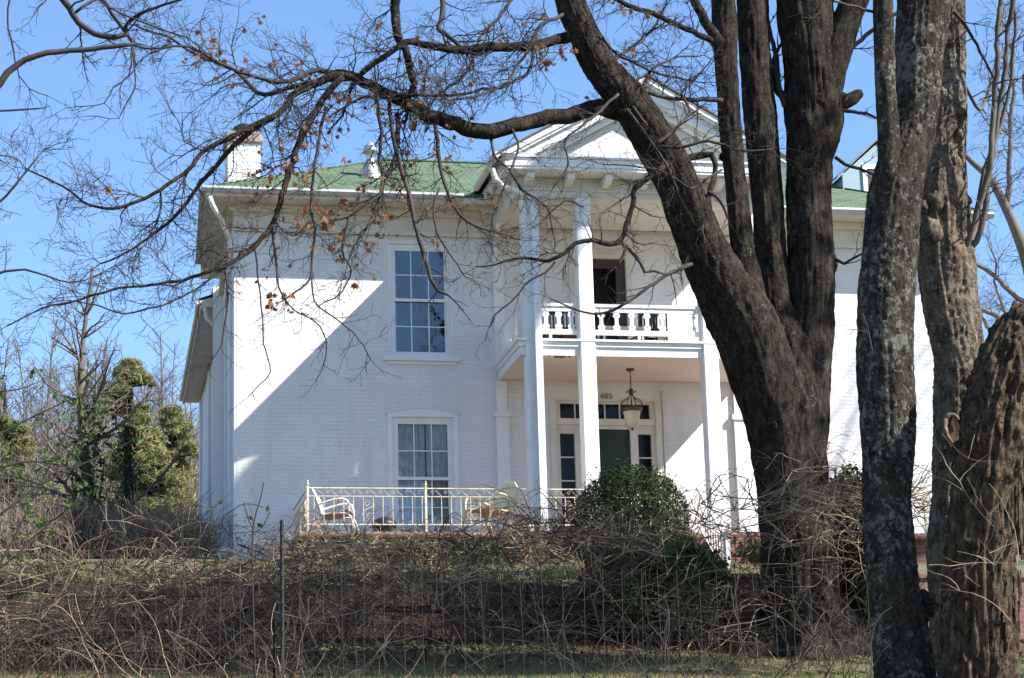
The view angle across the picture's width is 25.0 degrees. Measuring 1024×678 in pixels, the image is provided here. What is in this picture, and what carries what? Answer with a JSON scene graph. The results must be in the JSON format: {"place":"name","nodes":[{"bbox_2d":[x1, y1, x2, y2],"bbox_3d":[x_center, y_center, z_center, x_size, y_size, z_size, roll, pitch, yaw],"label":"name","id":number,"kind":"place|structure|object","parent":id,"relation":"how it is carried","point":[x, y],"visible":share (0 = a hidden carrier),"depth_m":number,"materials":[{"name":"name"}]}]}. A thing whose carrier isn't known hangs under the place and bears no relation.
{"place":"outdoors","nodes":[
{"label":"outdoors","id":0,"kind":"place"},
{"bbox_2d":[372,517,396,531],"bbox_3d":[-2.473,3.679,44.711,0.500,0.466,0.495,1,-14,-11],"label":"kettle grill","id":1,"kind":"object","parent":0,"point":[387,521],"visible":0.5,"depth_m":44.56,"materials":[{"name":"black metal"}]},
{"bbox_2d":[0,550,1023,677],"bbox_3d":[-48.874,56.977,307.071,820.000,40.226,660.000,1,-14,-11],"label":"ground","id":2,"kind":"structure","parent":0,"point":[923,566],"depth_m":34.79,"materials":[{"name":"plant"}]},
{"bbox_2d":[0,448,26,518],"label":"bare tree","id":3,"kind":"object","parent":2,"relation":"on","point":[8,483],"visible":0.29,"depth_m":84.11,"materials":[{"name":"brown plant"}]},
{"bbox_2d":[0,443,26,509],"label":"bare tree","id":4,"kind":"object","parent":2,"relation":"on","point":[8,463],"visible":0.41,"depth_m":82.20,"materials":[{"name":"brown wood"}]},
{"bbox_2d":[0,383,37,511],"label":"pine tree","id":5,"kind":"object","parent":2,"relation":"on","point":[20,430],"visible":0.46,"depth_m":86.25,"materials":[{"name":"green plant"}]},
{"bbox_2d":[1,379,37,445],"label":"bare tree","id":6,"kind":"object","parent":2,"relation":"on","point":[11,407],"visible":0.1,"depth_m":118.80,"materials":[{"name":"brown plant"}]},
{"bbox_2d":[0,385,42,524],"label":"bare tree","id":7,"kind":"object","parent":2,"relation":"on","point":[5,442],"visible":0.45,"depth_m":79.12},
{"bbox_2d":[0,450,47,519],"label":"bare tree","id":8,"kind":"object","parent":2,"relation":"on","point":[21,487],"visible":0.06,"depth_m":72.32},
{"bbox_2d":[0,332,56,472],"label":"bare tree","id":9,"kind":"object","parent":2,"relation":"on","point":[9,396],"visible":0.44,"depth_m":104.69,"materials":[{"name":"brown plant"}]},
{"bbox_2d":[0,358,56,507],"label":"bare tree","id":10,"kind":"object","parent":2,"relation":"on","point":[16,393],"visible":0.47,"depth_m":87.89,"materials":[{"name":"brown plant"}]},
{"bbox_2d":[8,374,52,434],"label":"bare tree","id":11,"kind":"object","parent":2,"relation":"on","point":[31,405],"visible":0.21,"depth_m":154.91,"materials":[{"name":"brown plant"}]},
{"bbox_2d":[0,455,66,516],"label":"bare tree","id":12,"kind":"object","parent":2,"relation":"on","point":[39,492],"visible":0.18,"depth_m":69.02,"materials":[{"name":"brown plant"}]},
{"bbox_2d":[27,401,49,456],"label":"bare tree","id":13,"kind":"object","parent":2,"relation":"on","point":[35,423],"visible":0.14,"depth_m":129.51,"materials":[{"name":"brown plant"}]},
{"bbox_2d":[7,359,70,501],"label":"bare tree","id":14,"kind":"object","parent":2,"relation":"on","point":[25,410],"visible":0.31,"depth_m":100.96,"materials":[{"name":"brown plant"}]},
{"bbox_2d":[3,338,76,470],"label":"bare tree","id":15,"kind":"object","parent":2,"relation":"on","point":[24,392],"visible":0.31,"depth_m":112.29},
{"bbox_2d":[26,362,56,434],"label":"bare tree","id":16,"kind":"object","parent":2,"relation":"on","point":[42,400],"visible":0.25,"depth_m":154.08,"materials":[{"name":"brown plant"}]},
{"bbox_2d":[11,325,77,457],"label":"bare tree","id":17,"kind":"object","parent":2,"relation":"on","point":[44,348],"visible":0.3,"depth_m":131.40,"materials":[{"name":"brown plant"}]},
{"bbox_2d":[23,392,74,473],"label":"bare tree","id":18,"kind":"object","parent":2,"relation":"on","point":[39,432],"visible":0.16,"depth_m":109.59,"materials":[{"name":"brown plant"}]},
{"bbox_2d":[22,405,75,497],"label":"bare tree","id":19,"kind":"object","parent":2,"relation":"on","point":[55,446],"visible":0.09,"depth_m":106.05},
{"bbox_2d":[2,308,103,482],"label":"bare tree","id":20,"kind":"object","parent":2,"relation":"on","point":[50,364],"visible":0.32,"depth_m":112.84,"materials":[{"name":"brown plant"}]},
{"bbox_2d":[33,417,81,513],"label":"bare tree","id":21,"kind":"object","parent":2,"relation":"on","point":[63,477],"visible":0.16,"depth_m":86.14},
{"bbox_2d":[31,361,90,480],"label":"bare tree","id":22,"kind":"object","parent":2,"relation":"on","point":[59,381],"visible":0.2,"depth_m":109.05,"materials":[{"name":"brown plant"}]},
{"bbox_2d":[33,366,107,502],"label":"bare tree","id":23,"kind":"object","parent":2,"relation":"on","point":[57,386],"visible":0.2,"depth_m":102.95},
{"bbox_2d":[0,350,145,568],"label":"holly sapling","id":24,"kind":"object","parent":2,"relation":"on","point":[57,460],"visible":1,"depth_m":18.25,"materials":[{"name":"green plant"}]},
{"bbox_2d":[45,365,115,480],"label":"bare tree","id":25,"kind":"object","parent":2,"relation":"on","point":[75,393],"visible":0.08,"depth_m":114.48,"materials":[{"name":"brown plant"}]},
{"bbox_2d":[62,497,99,558],"bbox_3d":[-8.822,4.154,47.410,0.810,1.848,0.800,-11,-17,35],"label":"ivy snag","id":26,"kind":"object","parent":2,"relation":"on","point":[82,502],"visible":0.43,"depth_m":47.31,"materials":[{"name":"plant"}]},
{"bbox_2d":[56,344,112,437],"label":"bare tree","id":27,"kind":"object","parent":2,"relation":"on","point":[73,390],"visible":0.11,"depth_m":136.35,"materials":[{"name":"brown plant"}]},
{"bbox_2d":[32,329,137,486],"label":"bare tree","id":28,"kind":"object","parent":2,"relation":"on","point":[104,357],"visible":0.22,"depth_m":102.13,"materials":[{"name":"brown plant"}]},
{"bbox_2d":[29,342,143,518],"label":"bare tree","id":29,"kind":"object","parent":2,"relation":"on","point":[95,391],"visible":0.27,"depth_m":80.75,"materials":[{"name":"brown plant"}]},
{"bbox_2d":[54,339,121,441],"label":"bare tree","id":30,"kind":"object","parent":2,"relation":"on","point":[89,382],"visible":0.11,"depth_m":140.90,"materials":[{"name":"brown plant"}]},
{"bbox_2d":[66,373,114,482],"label":"bare tree","id":31,"kind":"object","parent":2,"relation":"on","point":[91,422],"visible":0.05,"depth_m":105.93,"materials":[{"name":"brown plant"}]},
{"bbox_2d":[0,256,186,525],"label":"bare tree","id":32,"kind":"object","parent":2,"relation":"on","point":[80,378],"visible":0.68,"depth_m":57.51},
{"bbox_2d":[61,393,118,523],"bbox_3d":[-10.414,3.492,56.990,1.478,4.341,1.543,1,-14,-11],"label":"ivy clump","id":33,"kind":"object","parent":32,"relation":"attached to","point":[95,453],"visible":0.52,"depth_m":56.99,"materials":[{"name":"green plant"}]},
{"bbox_2d":[69,409,120,494],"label":"bare tree","id":34,"kind":"object","parent":2,"relation":"on","point":[107,450],"visible":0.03,"depth_m":99.53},
{"bbox_2d":[74,342,116,424],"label":"bare tree","id":35,"kind":"object","parent":2,"relation":"on","point":[100,358],"visible":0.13,"depth_m":152.83,"materials":[{"name":"brown plant"}]},
{"bbox_2d":[8,373,183,513],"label":"bare tree","id":36,"kind":"object","parent":2,"relation":"on","point":[72,448],"visible":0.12,"depth_m":76.86,"materials":[{"name":"brown plant"}]},
{"bbox_2d":[0,451,198,520],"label":"evergreen understory","id":37,"kind":"object","parent":2,"relation":"on","point":[78,489],"visible":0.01,"depth_m":94.64,"materials":[{"name":"green plant"}]},
{"bbox_2d":[15,371,187,516],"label":"bare tree","id":38,"kind":"object","parent":2,"relation":"on","point":[97,467],"visible":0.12,"depth_m":75.84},
{"bbox_2d":[99,443,118,496],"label":"bare tree","id":39,"kind":"object","parent":2,"relation":"on","point":[111,484],"visible":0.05,"depth_m":85.56,"materials":[{"name":"brown plant"}]},
{"bbox_2d":[70,340,151,432],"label":"bare tree","id":40,"kind":"object","parent":2,"relation":"on","point":[120,359],"visible":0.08,"depth_m":153.20,"materials":[{"name":"brown plant"}]},
{"bbox_2d":[0,416,232,558],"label":"bare brush","id":41,"kind":"object","parent":2,"relation":"on","point":[192,532],"visible":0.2,"depth_m":47.05,"materials":[{"name":"brown plant"}]},
{"bbox_2d":[93,373,142,453],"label":"bare tree","id":42,"kind":"object","parent":2,"relation":"on","point":[119,417],"visible":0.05,"depth_m":125.05,"materials":[{"name":"brown plant"}]},
{"bbox_2d":[87,356,160,479],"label":"pine tree","id":43,"kind":"object","parent":2,"relation":"on","point":[139,375],"visible":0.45,"depth_m":87.95,"materials":[{"name":"green plant"}]},
{"bbox_2d":[0,0,248,349],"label":"oak tree","id":44,"kind":"object","parent":2,"relation":"on","point":[12,68],"visible":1,"depth_m":26.14,"materials":[{"name":"brown plant"}]},
{"bbox_2d":[105,425,143,548],"bbox_3d":[-9.213,4.437,55.109,0.998,4.842,0.957,1,-14,-11],"label":"ivy snag","id":45,"kind":"object","parent":2,"relation":"on","point":[128,477],"visible":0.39,"depth_m":55.33,"materials":[{"name":"green plant"}]},
{"bbox_2d":[102,367,164,452],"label":"bare tree","id":46,"kind":"object","parent":2,"relation":"on","point":[148,395],"visible":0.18,"depth_m":91.40,"materials":[{"name":"plant"}]},
{"bbox_2d":[94,423,198,533],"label":"pine tree","id":47,"kind":"object","parent":2,"relation":"on","point":[152,437],"visible":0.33,"depth_m":72.03,"materials":[{"name":"green plant"}]},
{"bbox_2d":[133,385,164,428],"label":"bare tree","id":48,"kind":"object","parent":2,"relation":"on","point":[148,399],"visible":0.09,"depth_m":133.84,"materials":[{"name":"brown plant"}]},
{"bbox_2d":[102,376,198,506],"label":"bare tree","id":49,"kind":"object","parent":2,"relation":"on","point":[191,463],"visible":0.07,"depth_m":81.93,"materials":[{"name":"brown plant"}]},
{"bbox_2d":[103,325,198,458],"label":"bare tree","id":50,"kind":"object","parent":2,"relation":"on","point":[161,366],"visible":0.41,"depth_m":114.45,"materials":[{"name":"brown plant"}]},
{"bbox_2d":[114,361,197,463],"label":"bare tree","id":51,"kind":"object","parent":2,"relation":"on","point":[153,402],"visible":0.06,"depth_m":109.69,"materials":[{"name":"plant"}]},
{"bbox_2d":[138,366,179,423],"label":"bare tree","id":52,"kind":"object","parent":2,"relation":"on","point":[165,387],"visible":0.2,"depth_m":139.86,"materials":[{"name":"brown plant"}]},
{"bbox_2d":[123,350,198,442],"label":"bare tree","id":53,"kind":"object","parent":2,"relation":"on","point":[160,391],"visible":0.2,"depth_m":131.22,"materials":[{"name":"plant"}]},
{"bbox_2d":[151,337,198,431],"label":"bare tree","id":54,"kind":"object","parent":2,"relation":"on","point":[174,381],"visible":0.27,"depth_m":154.72,"materials":[{"name":"brown plant"}]},
{"bbox_2d":[152,402,198,537],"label":"pine tree","id":55,"kind":"object","parent":2,"relation":"on","point":[178,426],"visible":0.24,"depth_m":75.91,"materials":[{"name":"green plant"}]},
{"bbox_2d":[165,437,198,509],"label":"bare tree","id":56,"kind":"object","parent":2,"relation":"on","point":[192,492],"visible":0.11,"depth_m":76.94,"materials":[{"name":"brown plant"}]},
{"bbox_2d":[180,403,198,441],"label":"bare tree","id":57,"kind":"object","parent":2,"relation":"on","point":[191,417],"visible":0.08,"depth_m":137.36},
{"bbox_2d":[185,403,198,469],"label":"bare tree","id":58,"kind":"object","parent":2,"relation":"on","point":[191,424],"visible":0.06,"depth_m":120.42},
{"bbox_2d":[243,482,269,677],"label":"holly sapling","id":59,"kind":"object","parent":2,"relation":"on","point":[253,532],"visible":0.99,"depth_m":17.48,"materials":[{"name":"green plant"}]},
{"bbox_2d":[0,578,583,647],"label":"timber retaining wall","id":60,"kind":"structure","parent":2,"relation":"on","point":[510,601],"depth_m":35.98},
{"bbox_2d":[321,528,377,564],"bbox_3d":[-2.927,3.863,42.248,1.126,0.878,1.230,1,-14,-11],"label":"shrub","id":61,"kind":"object","parent":2,"relation":"on","point":[358,541],"visible":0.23,"depth_m":41.97,"materials":[{"name":"green plant"}]},
{"bbox_2d":[0,542,759,586],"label":"ledge grass","id":62,"kind":"structure","parent":2,"relation":"on","point":[447,569],"depth_m":37.98,"materials":[{"name":"plant"}]},
{"bbox_2d":[370,531,439,564],"bbox_3d":[-1.889,3.903,42.446,1.412,0.760,1.169,1,-14,-11],"label":"shrub","id":63,"kind":"object","parent":2,"relation":"on","point":[426,548],"visible":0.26,"depth_m":42.16,"materials":[{"name":"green plant"}]},
{"bbox_2d":[0,519,872,677],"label":"wire fence","id":64,"kind":"object","parent":2,"relation":"on","point":[282,627],"visible":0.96,"depth_m":16.89,"materials":[{"name":"grey metal"}]},
{"bbox_2d":[0,0,896,660],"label":"maple tree","id":65,"kind":"object","parent":2,"relation":"on","point":[764,296],"visible":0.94,"depth_m":35.69,"materials":[{"name":"brown plant"}]},
{"bbox_2d":[0,486,925,677],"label":"bramble thicket","id":66,"kind":"object","parent":2,"relation":"on","point":[107,658],"visible":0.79,"depth_m":32.99,"materials":[{"name":"plant"}]},
{"bbox_2d":[4,485,864,653],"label":"bramble leaves","id":67,"kind":"object","parent":66,"relation":"in","point":[422,541],"visible":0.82,"depth_m":33.28,"materials":[{"name":"green plant"}]},
{"bbox_2d":[36,504,891,677],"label":"weed stems","id":68,"kind":"object","parent":2,"relation":"on","point":[456,648],"visible":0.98,"depth_m":16.85,"materials":[{"name":"brown plant"}]},
{"bbox_2d":[0,431,931,670],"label":"bramble mounds","id":69,"kind":"object","parent":2,"relation":"on","point":[557,532],"visible":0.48,"depth_m":33.94,"materials":[{"name":"plant"}]},
{"bbox_2d":[442,529,507,565],"bbox_3d":[-0.725,3.914,42.705,1.356,0.882,1.323,1,-14,-11],"label":"shrub","id":70,"kind":"object","parent":2,"relation":"on","point":[456,548],"visible":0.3,"depth_m":42.40,"materials":[{"name":"green plant"}]},
{"bbox_2d":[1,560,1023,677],"bbox_3d":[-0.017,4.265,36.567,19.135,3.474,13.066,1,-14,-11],"label":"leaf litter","id":71,"kind":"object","parent":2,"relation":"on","point":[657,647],"visible":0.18,"depth_m":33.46,"materials":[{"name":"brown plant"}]},
{"bbox_2d":[179,73,994,565],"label":"brick house","id":72,"kind":"structure","parent":2,"relation":"on","point":[521,403],"depth_m":47.02,"materials":[{"name":"white paint"}]},
{"bbox_2d":[311,488,358,531],"bbox_3d":[-3.367,3.297,44.049,0.915,0.950,0.667,-3,-14,4],"label":"metal lawn chair","id":73,"kind":"object","parent":72,"relation":"on","point":[333,515],"visible":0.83,"depth_m":43.88,"materials":[{"name":"white metal"}]},
{"bbox_2d":[293,480,526,535],"bbox_3d":[-2.032,3.459,44.989,4.229,0.986,2.508,1,-14,-11],"label":"iron railing","id":74,"kind":"object","parent":72,"relation":"on","point":[304,505],"visible":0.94,"depth_m":43.84,"materials":[{"name":"white metal"}]},
{"bbox_2d":[384,241,459,364],"bbox_3d":[-1.904,-0.705,47.509,1.560,2.590,0.430,1,-14,-11],"label":"window","id":75,"kind":"structure","parent":72,"relation":"in","point":[394,357],"depth_m":47.43,"materials":[{"name":"white paint"}]},
{"bbox_2d":[386,406,459,531],"bbox_3d":[-1.788,2.800,46.597,1.560,2.905,0.290,1,-14,-11],"label":"window","id":76,"kind":"structure","parent":72,"relation":"in","point":[406,452],"depth_m":46.71,"materials":[{"name":"white paint"}]},
{"bbox_2d":[461,482,517,531],"bbox_3d":[-0.392,3.283,44.725,0.793,1.129,1.088,-14,-19,43],"label":"metal lawn chair","id":77,"kind":"object","parent":72,"relation":"on","point":[500,494],"visible":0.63,"depth_m":44.79,"materials":[{"name":"beige metal"}]},
{"bbox_2d":[542,311,563,338],"bbox_3d":[0.783,-0.071,46.958,0.440,0.922,0.498,3,-14,-17],"label":"slatted chair","id":78,"kind":"object","parent":72,"relation":"on","point":[552,313],"visible":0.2,"depth_m":46.80,"materials":[{"name":"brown wood"}]},
{"bbox_2d":[556,312,576,338],"bbox_3d":[1.117,-0.100,46.876,0.440,0.922,0.497,-2,-13,0],"label":"slatted chair","id":79,"kind":"object","parent":72,"relation":"on","point":[569,336],"visible":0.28,"depth_m":46.73,"materials":[{"name":"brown wood"}]},
{"bbox_2d":[549,483,676,525],"bbox_3d":[1.977,3.246,44.579,2.553,0.986,0.056,1,-14,-11],"label":"iron railing","id":80,"kind":"object","parent":72,"relation":"on","point":[583,497],"visible":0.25,"depth_m":44.44,"materials":[{"name":"white metal"}]},
{"bbox_2d":[599,429,630,526],"bbox_3d":[1.954,3.104,47.310,1.016,2.538,0.058,1,-14,-11],"label":"front door","id":81,"kind":"structure","parent":72,"relation":"in","point":[613,444],"depth_m":47.51,"materials":[{"name":"green paint"}]},
{"bbox_2d":[597,326,643,339],"bbox_3d":[2.211,0.082,46.982,0.900,0.555,0.600,1,-14,-11],"label":"balcony table","id":82,"kind":"object","parent":72,"relation":"on","point":[622,328],"visible":0.14,"depth_m":46.81,"materials":[{"name":"white"}]},
{"bbox_2d":[620,368,642,430],"bbox_3d":[2.404,1.228,46.529,0.494,1.275,0.504,1,-14,-11],"label":"porch lantern","id":83,"kind":"object","parent":72,"relation":"hanging from","point":[631,413],"visible":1,"depth_m":46.34,"materials":[{"name":"white glass"}]},
{"bbox_2d":[628,313,657,339],"bbox_3d":[2.688,-0.045,47.292,0.440,0.922,0.498,5,-15,-25],"label":"slatted chair","id":84,"kind":"object","parent":72,"relation":"on","point":[640,315],"visible":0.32,"depth_m":47.17,"materials":[{"name":"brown wood"}]},
{"bbox_2d":[645,314,667,340],"bbox_3d":[2.940,-0.076,47.193,0.440,0.922,0.498,-1,-14,-3],"label":"slatted chair","id":85,"kind":"object","parent":72,"relation":"on","point":[657,329],"visible":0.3,"depth_m":47.03,"materials":[{"name":"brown wood"}]},
{"bbox_2d":[696,486,730,568],"bbox_3d":[3.790,3.759,43.604,0.084,2.371,2.259,0,-14,-9],"label":"stair handrail","id":86,"kind":"object","parent":72,"relation":"attached to","point":[727,546],"visible":0.42,"depth_m":43.57,"materials":[{"name":"white paint"}]},
{"bbox_2d":[843,485,927,532],"bbox_3d":[6.749,3.349,45.537,3.006,0.966,0.056,1,-14,-11],"label":"iron railing","id":87,"kind":"object","parent":72,"relation":"on","point":[926,526],"visible":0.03,"depth_m":45.77,"materials":[{"name":"white metal"}]},
{"bbox_2d":[574,537,667,644],"bbox_3d":[1.760,4.020,36.517,1.591,1.816,1.657,1,-14,-11],"label":"boxwood bush","id":88,"kind":"object","parent":2,"relation":"on","point":[633,615],"visible":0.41,"depth_m":36.10,"materials":[{"name":"green plant"}]},
{"bbox_2d":[568,455,691,570],"bbox_3d":[2.085,3.175,40.292,2.273,2.396,2.144,1,-14,-11],"label":"boxwood bush","id":89,"kind":"object","parent":2,"relation":"on","point":[654,484],"visible":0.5,"depth_m":39.90,"materials":[{"name":"green plant"}]},
{"bbox_2d":[648,531,737,646],"bbox_3d":[2.838,3.976,36.481,1.436,1.931,1.381,1,-14,-11],"label":"evergreen bush","id":90,"kind":"object","parent":2,"relation":"on","point":[691,549],"visible":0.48,"depth_m":36.15,"materials":[{"name":"green plant"}]},
{"bbox_2d":[736,536,760,563],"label":"shrub","id":91,"kind":"object","parent":2,"relation":"on","point":[756,549],"visible":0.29,"depth_m":43.51,"materials":[{"name":"green plant"}]},
{"bbox_2d":[578,573,1023,643],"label":"brick retaining wall","id":92,"kind":"structure","parent":2,"relation":"on","point":[746,615],"depth_m":37.22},
{"bbox_2d":[829,459,870,628],"bbox_3d":[5.450,3.450,36.891,1.270,3.113,1.780,1,-14,-11],"label":"evergreen bush","id":93,"kind":"object","parent":2,"relation":"on","point":[853,604],"visible":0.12,"depth_m":36.36,"materials":[{"name":"green plant"}]},
{"bbox_2d":[790,0,1023,677],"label":"maple tree","id":94,"kind":"object","parent":2,"relation":"on","point":[908,63],"visible":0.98,"depth_m":23.75,"materials":[{"name":"brown plant"}]},
{"bbox_2d":[917,0,1023,673],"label":"maple tree","id":95,"kind":"object","parent":2,"relation":"on","point":[947,274],"visible":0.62,"depth_m":25.05,"materials":[{"name":"brown plant"}]},
{"bbox_2d":[937,300,1023,677],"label":"maple tree","id":96,"kind":"object","parent":2,"relation":"on","point":[979,637],"visible":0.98,"depth_m":22.66,"materials":[{"name":"brown plant"}]},
{"bbox_2d":[926,433,1018,621],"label":"loose vine stems","id":97,"kind":"object","parent":96,"relation":"hanging from","point":[975,562],"visible":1,"depth_m":21.95,"materials":[{"name":"brown plant"}]},
{"bbox_2d":[966,0,1023,332],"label":"bare tree","id":98,"kind":"object","parent":2,"relation":"on","point":[1004,200],"visible":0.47,"depth_m":54.90,"materials":[{"name":"plant"}]},
{"bbox_2d":[1016,504,1023,557],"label":"bare tree","id":99,"kind":"object","parent":2,"relation":"on","point":[1023,515],"depth_m":90.49,"materials":[{"name":"brown plant"}]},
{"bbox_2d":[0,0,1023,448],"label":"sky","id":100,"kind":"structure","parent":0,"point":[44,75],"materials":[{"name":"blue"}]}
]}

